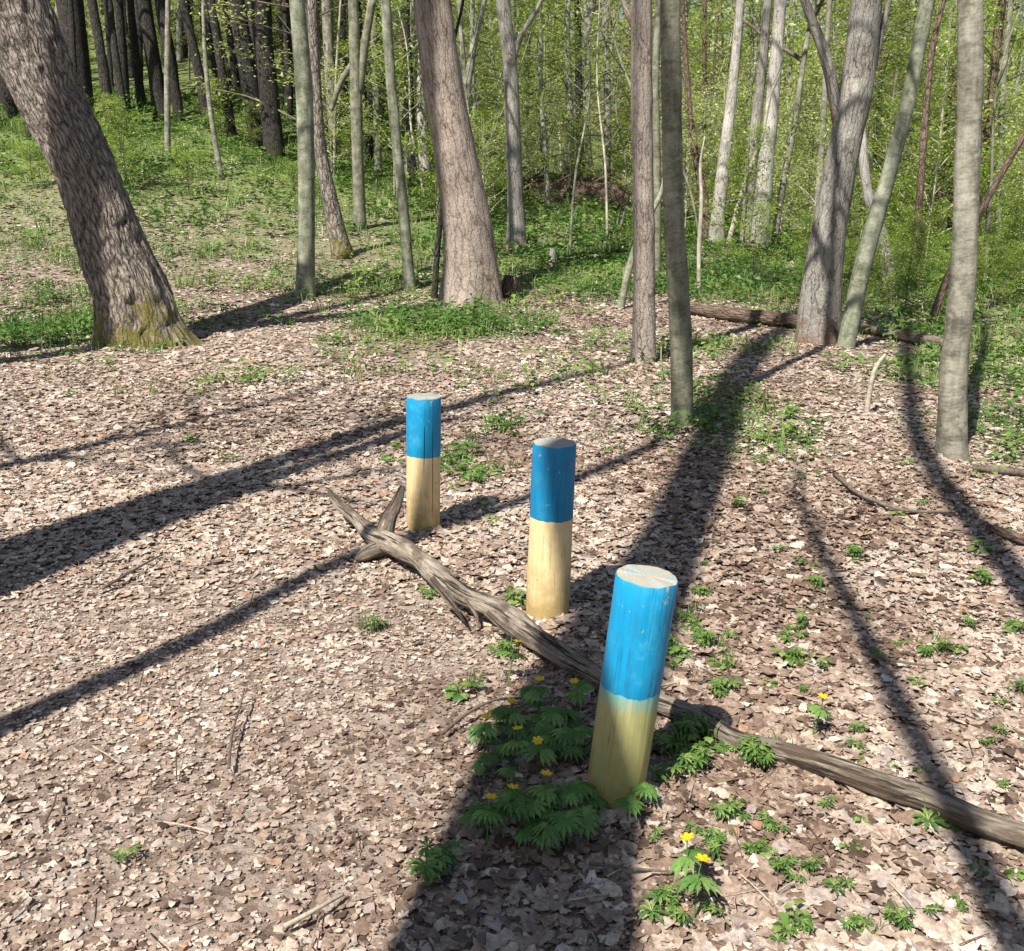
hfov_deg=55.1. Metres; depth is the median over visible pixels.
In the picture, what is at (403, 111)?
forest tree
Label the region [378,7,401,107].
shrub
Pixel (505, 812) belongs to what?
anemone
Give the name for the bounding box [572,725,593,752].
anemone
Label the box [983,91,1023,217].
shrub
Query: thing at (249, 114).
shrub
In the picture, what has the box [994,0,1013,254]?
background tree
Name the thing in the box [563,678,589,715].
yellow anemone
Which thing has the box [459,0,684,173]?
forest tree
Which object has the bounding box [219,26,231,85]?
dark forest tree
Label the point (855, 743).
sprout
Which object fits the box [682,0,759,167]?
forest tree
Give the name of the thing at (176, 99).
dark forest tree
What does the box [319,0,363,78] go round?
shrub
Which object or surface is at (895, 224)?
shrub
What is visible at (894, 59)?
forest tree
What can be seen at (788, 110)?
shrub
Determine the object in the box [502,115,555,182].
shrub
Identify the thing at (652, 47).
thin sapling
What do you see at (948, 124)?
forest tree
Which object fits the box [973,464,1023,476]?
fallen log
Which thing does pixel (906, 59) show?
forest tree
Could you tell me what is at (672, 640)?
sprout
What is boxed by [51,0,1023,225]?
woodland
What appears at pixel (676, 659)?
sprout
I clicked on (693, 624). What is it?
sprout
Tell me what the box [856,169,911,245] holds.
shrub
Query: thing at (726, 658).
grass tuft
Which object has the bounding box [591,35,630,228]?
thin sapling
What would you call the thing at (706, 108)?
thin sapling
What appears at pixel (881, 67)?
forest tree
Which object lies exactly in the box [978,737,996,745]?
sprout
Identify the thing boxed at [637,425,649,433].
sprout
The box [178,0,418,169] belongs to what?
forest tree
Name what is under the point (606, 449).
sprout
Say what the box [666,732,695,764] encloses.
grass tuft
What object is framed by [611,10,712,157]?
forest tree
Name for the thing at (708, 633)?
sprout
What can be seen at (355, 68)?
forked tree
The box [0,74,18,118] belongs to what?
dark forest tree
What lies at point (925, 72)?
forest tree
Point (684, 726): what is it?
sprout
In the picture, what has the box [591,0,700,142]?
forest tree
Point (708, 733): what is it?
grass tuft
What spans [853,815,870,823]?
sprout
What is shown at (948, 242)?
shrub
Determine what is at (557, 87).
shrub
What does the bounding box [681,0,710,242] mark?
dark background tree
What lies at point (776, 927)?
sprout
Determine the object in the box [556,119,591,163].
shrub
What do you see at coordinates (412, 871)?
sprout
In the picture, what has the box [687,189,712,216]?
shrub
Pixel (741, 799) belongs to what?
sprout
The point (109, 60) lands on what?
dark forest tree
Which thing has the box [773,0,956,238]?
forest tree
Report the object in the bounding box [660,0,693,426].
smooth tree
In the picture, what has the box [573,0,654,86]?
forest tree
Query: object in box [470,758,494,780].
anemone
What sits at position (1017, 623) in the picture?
sprout
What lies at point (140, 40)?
dark forest tree
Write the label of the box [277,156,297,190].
shrub
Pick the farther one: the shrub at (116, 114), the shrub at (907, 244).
the shrub at (116, 114)
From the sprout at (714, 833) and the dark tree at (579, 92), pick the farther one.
the dark tree at (579, 92)
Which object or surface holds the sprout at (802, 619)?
on the ground at (222, 894)
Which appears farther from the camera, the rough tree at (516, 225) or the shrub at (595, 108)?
the shrub at (595, 108)
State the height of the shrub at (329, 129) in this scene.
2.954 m
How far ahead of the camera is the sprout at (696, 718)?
2.81 m
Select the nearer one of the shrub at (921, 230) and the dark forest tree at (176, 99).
the shrub at (921, 230)
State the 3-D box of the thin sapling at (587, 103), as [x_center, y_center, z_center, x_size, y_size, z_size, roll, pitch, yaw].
[2.788,-12.810,33.373,1.482,6.204,1.961,-5,5,-1]
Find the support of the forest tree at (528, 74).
on the ground at (222, 894)
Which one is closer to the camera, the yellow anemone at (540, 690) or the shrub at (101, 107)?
the yellow anemone at (540, 690)
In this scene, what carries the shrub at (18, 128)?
on the ground at (222, 894)
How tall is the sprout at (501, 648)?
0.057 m
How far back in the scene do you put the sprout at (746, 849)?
2.31 m
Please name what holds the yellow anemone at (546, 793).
on the ground at (222, 894)
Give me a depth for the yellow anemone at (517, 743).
2.63 m
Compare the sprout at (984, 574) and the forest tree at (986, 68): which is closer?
the sprout at (984, 574)
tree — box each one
[0,0,203,348]
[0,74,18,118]
[0,86,4,110]
[26,127,31,139]
[57,0,95,116]
[67,0,77,73]
[87,0,117,141]
[97,0,223,62]
[103,0,114,91]
[105,0,130,129]
[114,0,131,114]
[123,0,133,78]
[126,0,145,106]
[134,0,142,94]
[136,0,171,121]
[153,0,179,100]
[156,0,184,122]
[164,0,170,158]
[171,0,223,30]
[177,0,293,60]
[178,0,209,127]
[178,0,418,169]
[182,19,190,57]
[190,0,193,27]
[198,0,210,68]
[201,0,224,177]
[205,0,222,114]
[207,0,238,143]
[217,0,336,49]
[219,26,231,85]
[222,0,240,94]
[222,1,346,54]
[227,0,262,149]
[245,0,254,55]
[247,0,286,160]
[268,0,272,39]
[271,1,318,61]
[277,0,283,64]
[282,0,293,118]
[289,0,316,299]
[307,0,356,259]
[319,0,495,138]
[320,1,325,120]
[321,0,340,144]
[329,0,375,229]
[330,0,466,178]
[339,0,348,117]
[346,0,364,149]
[358,0,373,132]
[361,2,366,26]
[365,35,373,164]
[371,3,382,177]
[376,0,388,128]
[380,0,416,290]
[380,0,478,113]
[387,0,500,122]
[399,0,561,168]
[400,0,418,187]
[413,0,504,310]
[414,20,431,182]
[451,0,605,166]
[455,0,545,76]
[457,0,486,106]
[458,0,630,165]
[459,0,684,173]
[467,0,660,171]
[478,0,622,209]
[484,0,519,193]
[495,0,542,253]
[518,0,630,167]
[532,2,610,67]
[537,5,543,173]
[542,0,682,143]
[543,0,743,188]
[552,3,682,145]
[559,0,715,187]
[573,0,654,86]
[574,0,584,174]
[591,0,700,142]
[599,0,798,165]
[601,0,610,206]
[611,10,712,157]
[621,0,656,364]
[621,0,793,210]
[652,0,661,281]
[659,0,712,142]
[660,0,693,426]
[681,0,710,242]
[681,0,732,126]
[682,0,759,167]
[682,10,726,159]
[683,0,814,200]
[692,10,756,128]
[693,0,817,204]
[708,0,744,246]
[711,0,827,196]
[721,0,987,210]
[733,0,833,243]
[739,0,771,245]
[750,0,786,249]
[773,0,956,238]
[774,0,952,202]
[776,0,1023,204]
[778,0,845,148]
[778,2,907,142]
[780,0,885,161]
[787,0,892,143]
[793,0,891,345]
[795,0,956,232]
[806,0,950,208]
[812,0,831,221]
[813,0,915,152]
[816,0,1016,236]
[825,0,955,178]
[836,0,935,348]
[858,126,897,285]
[866,0,1023,267]
[872,0,945,179]
[873,0,955,166]
[882,0,949,126]
[882,0,1008,231]
[882,0,1023,232]
[883,0,951,129]
[892,0,1023,237]
[912,0,945,264]
[918,1,1019,216]
[928,0,1023,216]
[931,21,1013,149]
[935,0,983,461]
[938,0,1023,141]
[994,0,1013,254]
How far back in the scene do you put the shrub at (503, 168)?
22.72 m
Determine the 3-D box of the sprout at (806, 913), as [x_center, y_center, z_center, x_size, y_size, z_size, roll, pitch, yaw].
[0.605,0.945,2.103,0.072,0.039,0.063,-13,22,-11]
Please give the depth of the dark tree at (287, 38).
29.58 m
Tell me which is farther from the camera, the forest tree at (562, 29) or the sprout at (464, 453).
the forest tree at (562, 29)
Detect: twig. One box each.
[43,793,56,823]
[101,554,162,589]
[227,689,244,768]
[283,892,343,928]
[442,697,521,733]
[588,862,673,872]
[833,472,951,512]
[861,651,925,665]
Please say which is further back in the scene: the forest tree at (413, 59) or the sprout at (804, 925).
the forest tree at (413, 59)
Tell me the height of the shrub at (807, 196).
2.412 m
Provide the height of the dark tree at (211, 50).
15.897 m
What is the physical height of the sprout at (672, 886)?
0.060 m
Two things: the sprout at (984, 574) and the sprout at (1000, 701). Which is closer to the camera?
the sprout at (1000, 701)
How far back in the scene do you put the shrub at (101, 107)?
25.65 m
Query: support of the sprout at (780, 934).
on the ground at (222, 894)
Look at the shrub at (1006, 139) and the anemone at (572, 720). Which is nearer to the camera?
the anemone at (572, 720)
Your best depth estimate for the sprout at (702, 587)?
3.83 m
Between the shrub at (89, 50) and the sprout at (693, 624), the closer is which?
the sprout at (693, 624)
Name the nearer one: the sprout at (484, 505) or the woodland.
the sprout at (484, 505)
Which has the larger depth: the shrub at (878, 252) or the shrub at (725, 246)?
the shrub at (725, 246)
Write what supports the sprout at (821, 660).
on the ground at (222, 894)
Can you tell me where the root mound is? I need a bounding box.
[522,163,632,204]
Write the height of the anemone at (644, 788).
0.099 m
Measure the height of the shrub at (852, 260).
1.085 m
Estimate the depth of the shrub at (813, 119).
22.59 m
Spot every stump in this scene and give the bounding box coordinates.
[501,275,519,301]
[548,247,555,264]
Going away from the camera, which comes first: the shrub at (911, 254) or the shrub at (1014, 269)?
the shrub at (1014, 269)
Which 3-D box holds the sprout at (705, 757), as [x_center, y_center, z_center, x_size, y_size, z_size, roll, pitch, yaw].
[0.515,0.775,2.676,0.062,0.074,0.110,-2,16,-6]
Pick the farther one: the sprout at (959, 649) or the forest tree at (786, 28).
the forest tree at (786, 28)
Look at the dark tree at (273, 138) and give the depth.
25.04 m
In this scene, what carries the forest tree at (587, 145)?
on the ground at (222, 894)
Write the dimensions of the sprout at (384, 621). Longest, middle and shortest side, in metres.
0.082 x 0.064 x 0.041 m
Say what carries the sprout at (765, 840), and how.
on the ground at (222, 894)
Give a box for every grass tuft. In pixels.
[356,613,372,632]
[357,612,378,631]
[457,663,484,690]
[498,638,518,656]
[603,425,616,436]
[664,721,696,756]
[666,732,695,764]
[673,709,705,733]
[680,600,704,622]
[686,598,700,616]
[691,705,730,744]
[701,627,725,648]
[714,643,734,669]
[717,822,737,838]
[768,728,792,766]
[797,644,818,662]
[807,574,825,590]
[868,910,889,931]
[923,783,964,818]
[930,624,945,644]
[1008,677,1020,696]
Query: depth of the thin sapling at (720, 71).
35.98 m
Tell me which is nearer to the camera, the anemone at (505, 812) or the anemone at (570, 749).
the anemone at (505, 812)
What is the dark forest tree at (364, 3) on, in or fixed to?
on the ground at (222, 894)
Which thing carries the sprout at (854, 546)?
on the ground at (222, 894)
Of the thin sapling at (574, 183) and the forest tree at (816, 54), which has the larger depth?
the forest tree at (816, 54)
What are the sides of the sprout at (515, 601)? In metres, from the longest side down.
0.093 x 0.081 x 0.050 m
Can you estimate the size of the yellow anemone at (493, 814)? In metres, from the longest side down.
0.159 x 0.095 x 0.088 m
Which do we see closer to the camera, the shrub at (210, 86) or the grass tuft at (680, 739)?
the grass tuft at (680, 739)
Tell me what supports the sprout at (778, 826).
on the ground at (222, 894)
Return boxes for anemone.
[456,802,498,837]
[464,723,497,747]
[469,793,504,845]
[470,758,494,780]
[471,713,497,751]
[478,752,503,774]
[483,736,502,753]
[487,705,509,734]
[491,750,504,765]
[491,803,512,819]
[492,639,530,685]
[492,722,506,737]
[493,697,525,740]
[493,741,518,764]
[493,783,529,837]
[495,766,516,785]
[497,788,523,824]
[498,809,522,820]
[501,726,529,771]
[504,720,528,739]
[507,790,527,826]
[514,825,537,847]
[515,736,558,772]
[518,685,535,705]
[518,795,555,820]
[520,722,538,737]
[522,676,552,713]
[523,815,546,829]
[524,735,544,754]
[524,770,561,816]
[525,713,541,723]
[529,700,546,708]
[529,830,559,854]
[531,721,556,735]
[531,822,566,849]
[536,793,563,809]
[538,803,561,822]
[539,706,568,728]
[540,733,558,759]
[543,741,565,766]
[546,810,586,846]
[548,726,575,746]
[553,784,585,809]
[553,822,576,845]
[557,739,585,763]
[560,709,581,727]
[562,710,586,723]
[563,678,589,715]
[565,779,596,807]
[567,805,597,814]
[569,679,594,702]
[571,805,603,841]
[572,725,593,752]
[579,781,598,805]
[583,736,592,755]
[583,793,610,812]
[609,795,644,820]
[626,782,658,804]
[670,832,712,880]
[676,853,722,917]
[803,693,833,734]
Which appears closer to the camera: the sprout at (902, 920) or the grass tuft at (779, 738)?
the sprout at (902, 920)
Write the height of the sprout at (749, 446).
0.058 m
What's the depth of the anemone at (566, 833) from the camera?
2.32 m
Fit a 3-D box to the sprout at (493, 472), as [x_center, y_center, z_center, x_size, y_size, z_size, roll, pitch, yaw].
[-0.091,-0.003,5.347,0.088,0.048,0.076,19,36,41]
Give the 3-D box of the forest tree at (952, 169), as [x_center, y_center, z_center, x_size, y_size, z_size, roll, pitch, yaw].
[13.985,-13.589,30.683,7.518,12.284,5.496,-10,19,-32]
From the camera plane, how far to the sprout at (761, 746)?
2.68 m
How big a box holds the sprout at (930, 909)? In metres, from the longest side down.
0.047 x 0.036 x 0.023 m
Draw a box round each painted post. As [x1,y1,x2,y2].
[406,393,440,530]
[526,437,576,619]
[587,564,677,808]
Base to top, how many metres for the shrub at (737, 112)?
4.095 m
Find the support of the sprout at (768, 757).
on the ground at (222, 894)
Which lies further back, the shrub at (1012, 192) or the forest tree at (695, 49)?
the forest tree at (695, 49)
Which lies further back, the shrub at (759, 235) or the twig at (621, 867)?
the shrub at (759, 235)
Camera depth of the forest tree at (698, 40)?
57.06 m
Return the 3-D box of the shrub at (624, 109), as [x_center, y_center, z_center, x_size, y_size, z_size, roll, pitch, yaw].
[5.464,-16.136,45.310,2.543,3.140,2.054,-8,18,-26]
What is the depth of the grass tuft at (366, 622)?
3.49 m
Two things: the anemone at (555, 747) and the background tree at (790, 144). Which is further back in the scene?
the background tree at (790, 144)
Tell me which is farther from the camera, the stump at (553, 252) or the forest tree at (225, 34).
the forest tree at (225, 34)
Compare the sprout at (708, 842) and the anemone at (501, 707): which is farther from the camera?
the anemone at (501, 707)
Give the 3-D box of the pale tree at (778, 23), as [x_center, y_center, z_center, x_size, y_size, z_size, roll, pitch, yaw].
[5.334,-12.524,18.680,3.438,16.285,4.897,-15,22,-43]
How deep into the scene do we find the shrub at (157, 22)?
38.34 m
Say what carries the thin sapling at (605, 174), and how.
on the ground at (222, 894)
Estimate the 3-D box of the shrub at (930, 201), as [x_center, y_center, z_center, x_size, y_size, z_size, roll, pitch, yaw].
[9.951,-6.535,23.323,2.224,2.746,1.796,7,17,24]
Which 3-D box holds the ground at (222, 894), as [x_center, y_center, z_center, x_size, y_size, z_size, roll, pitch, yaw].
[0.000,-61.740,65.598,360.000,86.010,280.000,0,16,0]
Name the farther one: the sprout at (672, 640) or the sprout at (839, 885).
the sprout at (672, 640)
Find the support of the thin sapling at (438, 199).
on the ground at (222, 894)
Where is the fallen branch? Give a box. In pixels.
[327,485,1023,848]
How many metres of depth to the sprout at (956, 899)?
2.14 m
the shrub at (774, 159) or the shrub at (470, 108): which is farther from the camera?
the shrub at (774, 159)
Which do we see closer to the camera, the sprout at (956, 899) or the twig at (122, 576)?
the sprout at (956, 899)
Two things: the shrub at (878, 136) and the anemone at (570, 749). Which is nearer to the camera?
the anemone at (570, 749)
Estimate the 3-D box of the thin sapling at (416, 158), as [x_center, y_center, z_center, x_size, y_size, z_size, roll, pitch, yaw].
[-2.684,-9.668,23.674,1.704,5.908,1.245,7,17,23]
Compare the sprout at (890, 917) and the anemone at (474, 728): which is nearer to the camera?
the sprout at (890, 917)
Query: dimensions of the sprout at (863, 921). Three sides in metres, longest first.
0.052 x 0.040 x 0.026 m
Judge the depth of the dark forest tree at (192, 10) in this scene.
39.99 m
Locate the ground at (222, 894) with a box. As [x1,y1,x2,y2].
[0,0,1023,950]
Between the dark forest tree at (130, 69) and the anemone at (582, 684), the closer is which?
the anemone at (582, 684)
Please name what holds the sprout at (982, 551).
on the ground at (222, 894)
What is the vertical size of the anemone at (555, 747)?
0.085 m
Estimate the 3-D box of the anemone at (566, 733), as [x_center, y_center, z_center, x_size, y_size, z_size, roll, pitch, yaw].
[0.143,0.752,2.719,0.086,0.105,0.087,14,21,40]
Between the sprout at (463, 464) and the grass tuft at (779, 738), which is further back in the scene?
the sprout at (463, 464)
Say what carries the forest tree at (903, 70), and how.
on the ground at (222, 894)
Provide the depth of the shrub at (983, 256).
14.68 m
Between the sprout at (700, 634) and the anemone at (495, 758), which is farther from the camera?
the sprout at (700, 634)
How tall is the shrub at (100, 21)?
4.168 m
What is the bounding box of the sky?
[557,0,1023,36]
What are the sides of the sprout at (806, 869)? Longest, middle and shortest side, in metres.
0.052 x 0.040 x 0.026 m
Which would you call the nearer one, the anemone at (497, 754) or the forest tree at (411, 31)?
the anemone at (497, 754)
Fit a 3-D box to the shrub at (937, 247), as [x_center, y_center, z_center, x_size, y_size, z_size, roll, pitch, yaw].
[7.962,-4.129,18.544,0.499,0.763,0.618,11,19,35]
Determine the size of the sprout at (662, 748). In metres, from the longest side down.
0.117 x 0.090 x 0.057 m
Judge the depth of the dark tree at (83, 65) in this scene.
27.50 m
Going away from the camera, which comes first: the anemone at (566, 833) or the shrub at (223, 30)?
the anemone at (566, 833)
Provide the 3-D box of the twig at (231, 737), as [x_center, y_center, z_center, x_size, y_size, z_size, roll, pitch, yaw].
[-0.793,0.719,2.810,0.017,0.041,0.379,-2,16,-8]
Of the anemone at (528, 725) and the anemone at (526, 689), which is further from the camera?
the anemone at (526, 689)
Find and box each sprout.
[108,844,142,863]
[367,616,379,632]
[369,616,388,624]
[382,456,393,460]
[390,441,400,446]
[405,857,427,881]
[410,855,455,886]
[417,836,460,873]
[418,586,436,597]
[420,588,434,597]
[428,838,465,861]
[440,460,453,468]
[443,680,470,702]
[448,444,461,452]
[448,481,459,488]
[450,683,470,697]
[451,453,462,463]
[454,450,467,457]
[458,460,470,470]
[459,476,471,480]
[462,673,485,688]
[467,469,483,481]
[469,442,485,452]
[475,465,485,473]
[476,499,491,509]
[485,642,510,656]
[486,471,500,476]
[486,514,498,522]
[489,462,504,471]
[495,641,517,649]
[497,638,512,658]
[504,587,525,602]
[507,597,523,604]
[513,596,525,608]
[601,444,612,451]
[636,887,673,924]
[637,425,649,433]
[647,763,684,782]
[647,827,662,841]
[651,729,684,755]
[653,735,691,756]
[655,884,688,906]
[666,899,694,927]
[667,646,687,663]
[668,634,682,645]
[668,645,683,654]
[668,752,707,774]
[670,729,698,741]
[671,717,705,740]
[671,722,710,740]
[673,609,688,618]
[673,720,706,740]
[675,645,690,657]
[679,619,697,631]
[680,612,699,623]
[680,712,709,733]
[680,744,714,765]
[683,821,702,833]
[687,733,724,753]
[688,740,713,769]
[689,632,707,645]
[690,621,704,630]
[691,586,710,592]
[691,629,707,641]
[693,587,712,598]
[698,828,713,835]
[698,899,725,918]
[700,835,722,846]
[701,630,717,648]
[704,827,724,842]
[706,654,724,667]
[706,836,727,858]
[707,678,729,695]
[708,801,741,821]
[709,685,729,697]
[714,657,734,669]
[714,676,744,692]
[718,740,739,751]
[724,628,738,638]
[727,801,751,822]
[729,795,745,806]
[731,496,750,507]
[736,734,768,766]
[736,741,770,765]
[739,742,771,768]
[741,842,763,854]
[742,842,761,853]
[745,443,753,450]
[755,808,772,822]
[756,749,775,770]
[756,838,768,848]
[758,847,777,858]
[762,677,777,687]
[763,819,778,832]
[767,818,791,832]
[768,928,793,944]
[769,857,785,872]
[770,648,796,665]
[771,921,797,933]
[776,857,794,870]
[777,629,793,641]
[778,898,811,924]
[780,854,797,869]
[780,908,802,928]
[782,649,808,660]
[784,623,804,630]
[784,869,805,882]
[788,647,803,664]
[788,656,802,664]
[790,625,808,637]
[792,554,805,563]
[792,916,814,934]
[795,433,809,445]
[795,610,809,627]
[797,862,818,872]
[799,684,807,692]
[800,856,825,873]
[806,561,819,568]
[807,575,825,586]
[814,657,831,669]
[817,795,837,808]
[822,876,855,895]
[836,843,849,848]
[839,917,860,930]
[844,736,866,748]
[845,843,860,850]
[846,544,861,556]
[847,721,869,734]
[848,913,873,927]
[849,549,865,560]
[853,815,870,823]
[856,915,873,933]
[869,646,887,657]
[883,903,898,922]
[890,511,905,515]
[892,640,907,645]
[893,906,916,929]
[894,910,915,931]
[907,674,925,686]
[910,808,950,833]
[912,765,932,772]
[914,499,928,505]
[915,641,933,651]
[920,645,932,658]
[923,903,940,917]
[927,643,948,651]
[935,637,954,652]
[935,814,961,831]
[948,893,966,905]
[949,643,968,653]
[955,903,968,912]
[961,614,977,626]
[968,539,992,553]
[968,570,991,581]
[968,859,989,876]
[972,566,990,575]
[976,571,994,586]
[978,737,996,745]
[991,693,1008,703]
[991,722,1009,735]
[996,779,1010,788]
[1001,618,1023,631]
[1001,619,1023,634]
[1003,869,1023,879]
[1010,678,1023,691]
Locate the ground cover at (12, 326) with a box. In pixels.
[0,82,1023,484]
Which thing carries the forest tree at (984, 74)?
on the ground at (222, 894)
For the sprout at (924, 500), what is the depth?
4.93 m
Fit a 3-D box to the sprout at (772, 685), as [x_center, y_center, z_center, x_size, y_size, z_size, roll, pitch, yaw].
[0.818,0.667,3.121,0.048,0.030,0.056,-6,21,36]
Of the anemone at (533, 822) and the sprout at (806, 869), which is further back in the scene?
the anemone at (533, 822)
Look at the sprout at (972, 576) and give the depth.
4.00 m
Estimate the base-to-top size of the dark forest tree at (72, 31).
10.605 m
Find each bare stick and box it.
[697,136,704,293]
[864,353,886,412]
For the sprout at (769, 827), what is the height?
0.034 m
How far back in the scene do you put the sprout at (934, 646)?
3.35 m
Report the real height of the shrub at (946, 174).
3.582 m
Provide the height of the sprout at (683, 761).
0.074 m
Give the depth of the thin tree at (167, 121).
23.27 m
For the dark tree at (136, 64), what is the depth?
29.56 m
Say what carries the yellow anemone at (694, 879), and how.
on the ground at (222, 894)
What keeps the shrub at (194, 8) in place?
on the ground at (222, 894)
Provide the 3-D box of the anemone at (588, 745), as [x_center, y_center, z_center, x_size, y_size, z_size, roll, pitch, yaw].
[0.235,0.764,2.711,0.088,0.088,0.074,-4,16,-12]
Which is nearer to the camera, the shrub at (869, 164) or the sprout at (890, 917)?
the sprout at (890, 917)
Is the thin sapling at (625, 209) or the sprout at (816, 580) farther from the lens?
the thin sapling at (625, 209)
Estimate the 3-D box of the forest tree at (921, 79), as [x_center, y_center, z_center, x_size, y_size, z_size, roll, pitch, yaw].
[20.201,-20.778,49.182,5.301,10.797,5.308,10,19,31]
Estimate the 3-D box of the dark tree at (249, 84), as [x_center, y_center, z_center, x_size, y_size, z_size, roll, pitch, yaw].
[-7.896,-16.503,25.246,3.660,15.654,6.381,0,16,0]
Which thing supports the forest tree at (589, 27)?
on the ground at (222, 894)
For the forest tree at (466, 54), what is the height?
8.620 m
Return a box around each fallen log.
[690,302,796,326]
[858,323,942,347]
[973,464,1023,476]
[985,523,1023,544]
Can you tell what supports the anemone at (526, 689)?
on the ground at (222, 894)
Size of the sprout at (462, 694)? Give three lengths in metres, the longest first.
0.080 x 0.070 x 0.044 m
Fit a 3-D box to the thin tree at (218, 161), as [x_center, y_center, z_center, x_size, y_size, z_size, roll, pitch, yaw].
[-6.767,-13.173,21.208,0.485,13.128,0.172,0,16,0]
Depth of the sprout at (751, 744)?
2.66 m
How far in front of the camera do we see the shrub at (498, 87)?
33.49 m
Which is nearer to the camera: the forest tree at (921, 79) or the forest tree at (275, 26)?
the forest tree at (275, 26)
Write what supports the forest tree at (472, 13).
on the ground at (222, 894)
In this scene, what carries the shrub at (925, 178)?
on the ground at (222, 894)
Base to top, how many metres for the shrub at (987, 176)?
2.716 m
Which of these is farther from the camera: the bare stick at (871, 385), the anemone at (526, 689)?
the bare stick at (871, 385)
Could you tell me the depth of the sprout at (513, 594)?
3.73 m
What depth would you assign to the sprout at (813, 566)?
4.11 m
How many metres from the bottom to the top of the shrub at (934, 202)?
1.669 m
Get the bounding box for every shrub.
[2,138,49,186]
[12,116,26,133]
[52,0,126,49]
[57,1,99,51]
[84,0,106,53]
[88,29,102,68]
[92,88,129,127]
[92,92,148,171]
[93,98,160,184]
[126,37,146,67]
[151,0,175,41]
[151,0,194,33]
[156,32,177,67]
[162,146,211,190]
[176,0,201,34]
[190,96,212,111]
[197,75,243,137]
[209,68,216,107]
[218,16,226,43]
[235,99,261,144]
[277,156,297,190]
[291,53,374,172]
[318,0,347,42]
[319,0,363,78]
[319,29,347,85]
[320,38,349,116]
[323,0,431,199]
[326,130,351,166]
[364,37,416,132]
[364,57,416,159]
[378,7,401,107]
[406,112,439,217]
[415,59,491,161]
[434,107,506,206]
[452,0,477,54]
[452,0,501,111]
[469,105,536,213]
[471,77,504,138]
[471,115,505,185]
[472,96,531,200]
[492,43,536,123]
[501,43,548,118]
[501,61,594,172]
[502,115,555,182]
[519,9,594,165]
[520,32,559,116]
[529,138,559,163]
[533,54,574,126]
[542,123,598,187]
[555,66,584,115]
[555,107,600,173]
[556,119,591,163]
[583,89,602,139]
[592,80,629,161]
[594,125,632,207]
[597,130,628,182]
[598,102,630,184]
[610,154,631,186]
[615,139,662,216]
[618,92,630,143]
[620,87,737,231]
[626,62,740,203]
[661,136,715,214]
[682,65,786,208]
[683,90,741,206]
[684,121,744,208]
[685,175,738,216]
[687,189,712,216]
[688,164,743,221]
[695,121,802,258]
[706,123,792,214]
[707,91,781,214]
[713,235,736,260]
[715,86,754,170]
[725,202,786,285]
[732,77,828,235]
[735,101,807,218]
[763,64,881,239]
[770,145,808,236]
[771,109,878,237]
[771,164,792,222]
[771,190,813,227]
[772,215,856,275]
[784,208,813,255]
[793,169,816,212]
[811,64,921,237]
[842,236,897,305]
[843,195,892,282]
[843,235,858,270]
[847,167,938,261]
[849,67,949,248]
[851,166,865,227]
[852,190,888,230]
[855,122,898,218]
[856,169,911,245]
[867,233,907,297]
[875,221,943,315]
[882,204,950,292]
[882,227,938,278]
[888,221,911,262]
[891,142,954,238]
[891,191,937,233]
[893,241,931,268]
[905,187,951,224]
[908,152,943,217]
[912,157,947,228]
[924,237,945,268]
[925,252,949,295]
[927,227,988,270]
[935,118,1010,222]
[936,129,1023,271]
[939,234,1008,302]
[946,43,1023,249]
[977,198,1023,298]
[977,214,1021,280]
[977,234,996,282]
[977,241,1023,308]
[978,234,1018,276]
[980,76,1023,264]
[980,192,1023,238]
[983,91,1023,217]
[986,171,1022,234]
[987,112,1023,208]
[998,198,1023,266]
[1001,248,1023,282]
[1007,144,1023,240]
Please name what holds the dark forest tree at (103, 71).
on the ground at (222, 894)
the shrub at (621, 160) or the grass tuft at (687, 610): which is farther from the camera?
the shrub at (621, 160)
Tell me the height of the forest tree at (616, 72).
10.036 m
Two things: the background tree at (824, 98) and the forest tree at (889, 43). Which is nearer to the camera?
the background tree at (824, 98)
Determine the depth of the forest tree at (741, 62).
38.02 m
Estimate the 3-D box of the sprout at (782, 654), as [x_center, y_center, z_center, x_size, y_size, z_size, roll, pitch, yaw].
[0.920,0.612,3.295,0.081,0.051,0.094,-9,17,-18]
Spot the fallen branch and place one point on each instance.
(385, 539)
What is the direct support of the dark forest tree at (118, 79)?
on the ground at (222, 894)
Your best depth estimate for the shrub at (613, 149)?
38.53 m
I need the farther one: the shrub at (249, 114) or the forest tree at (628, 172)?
the forest tree at (628, 172)
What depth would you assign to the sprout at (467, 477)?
5.26 m
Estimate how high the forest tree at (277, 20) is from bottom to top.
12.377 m
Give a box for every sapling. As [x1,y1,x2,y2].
[188,0,199,79]
[278,0,381,173]
[380,6,423,193]
[430,0,464,298]
[432,1,501,219]
[456,21,497,117]
[481,0,555,174]
[518,0,573,131]
[519,16,564,175]
[548,0,630,253]
[548,1,563,171]
[563,0,619,235]
[571,12,618,176]
[584,51,703,258]
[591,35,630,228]
[596,0,630,90]
[617,1,706,80]
[619,70,683,229]
[692,50,724,209]
[696,15,733,177]
[714,47,758,120]
[844,36,931,257]
[956,0,1023,285]
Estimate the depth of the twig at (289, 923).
2.08 m
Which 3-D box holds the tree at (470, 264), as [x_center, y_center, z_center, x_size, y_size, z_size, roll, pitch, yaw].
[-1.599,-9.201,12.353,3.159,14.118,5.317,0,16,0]
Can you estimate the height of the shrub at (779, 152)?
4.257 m
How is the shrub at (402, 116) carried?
on the ground at (222, 894)

